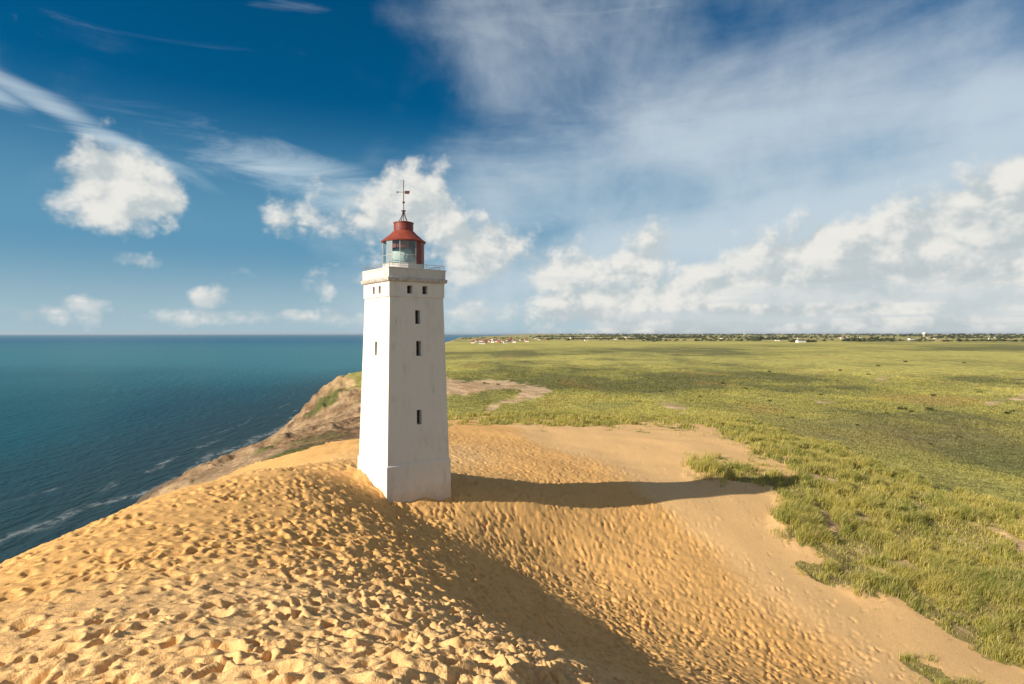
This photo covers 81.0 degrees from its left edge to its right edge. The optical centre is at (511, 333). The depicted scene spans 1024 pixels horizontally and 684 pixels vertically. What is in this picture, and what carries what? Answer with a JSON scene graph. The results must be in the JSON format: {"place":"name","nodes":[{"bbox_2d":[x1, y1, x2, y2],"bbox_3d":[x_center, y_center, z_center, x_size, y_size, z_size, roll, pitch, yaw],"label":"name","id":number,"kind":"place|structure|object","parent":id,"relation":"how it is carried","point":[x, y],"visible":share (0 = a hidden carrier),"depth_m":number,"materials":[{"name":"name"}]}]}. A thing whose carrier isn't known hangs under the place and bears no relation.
{"place":"outdoors","nodes":[
{"label":"outdoors","id":0,"kind":"place"},
{"bbox_2d":[0,334,516,563],"bbox_3d":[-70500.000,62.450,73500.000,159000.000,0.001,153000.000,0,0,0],"label":"sea","id":1,"kind":"structure","parent":0,"point":[95,427],"depth_m":509.80,"materials":[{"name":"blue liquid"}]},
{"bbox_2d":[136,338,458,503],"bbox_3d":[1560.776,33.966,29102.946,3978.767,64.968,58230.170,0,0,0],"label":"sea cliff","id":2,"kind":"structure","parent":0,"point":[330,412],"depth_m":160.34,"materials":[{"name":"beige sand"}]},
{"bbox_2d":[0,414,1023,683],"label":"sand dune","id":3,"kind":"structure","parent":0,"point":[568,554],"depth_m":34.68,"materials":[{"name":"beige sand"}]},
{"bbox_2d":[358,180,450,502],"bbox_3d":[-8.870,1.425,49.100,5.660,28.050,5.660,0,0,-37],"label":"lighthouse","id":4,"kind":"object","parent":3,"relation":"on","point":[403,455],"visible":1,"depth_m":47.26,"materials":[{"name":"paint"}]},
{"bbox_2d":[415,310,417,323],"bbox_3d":[-7.669,-1.330,47.547,0.490,1.120,0.100,0,0,-37],"label":"window","id":5,"kind":"structure","parent":4,"relation":"in","point":[416,311],"depth_m":47.61,"materials":[{"name":"black glass"}]},
{"bbox_2d":[416,341,418,355],"bbox_3d":[-7.589,1.140,47.524,0.490,1.220,0.100,0,0,-37],"label":"window","id":6,"kind":"structure","parent":4,"relation":"in","point":[417,342],"depth_m":47.60,"materials":[{"name":"black glass"}]},
{"bbox_2d":[447,409,1023,683],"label":"marram grass","id":7,"kind":"structure","parent":3,"relation":"on","point":[953,571],"depth_m":66.93,"materials":[{"name":"green plant"}]},
{"bbox_2d":[0,0,1023,333],"label":"sky","id":8,"kind":"structure","parent":0,"point":[167,166],"materials":[{"name":"blue"}]},
{"bbox_2d":[344,334,1023,683],"bbox_3d":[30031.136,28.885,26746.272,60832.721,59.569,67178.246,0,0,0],"label":"heath","id":9,"kind":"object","parent":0,"point":[977,357],"visible":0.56,"depth_m":376.31,"materials":[{"name":"green plant"}]},
{"bbox_2d":[446,361,1023,502],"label":"heather","id":10,"kind":"object","parent":9,"relation":"on","point":[581,386],"visible":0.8,"depth_m":239.57,"materials":[{"name":"green plant"}]},
{"bbox_2d":[461,333,1023,341],"bbox_3d":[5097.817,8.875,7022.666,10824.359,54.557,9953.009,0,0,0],"label":"wood","id":11,"kind":"object","parent":9,"relation":"on","point":[758,337],"visible":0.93,"depth_m":3875.60,"materials":[{"name":"green plant"}]},
{"bbox_2d":[795,340,805,342],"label":"farmhouse","id":12,"kind":"object","parent":9,"relation":"on","point":[800,341],"visible":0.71,"depth_m":1945.14,"materials":[{"name":"white paint"}]}
]}

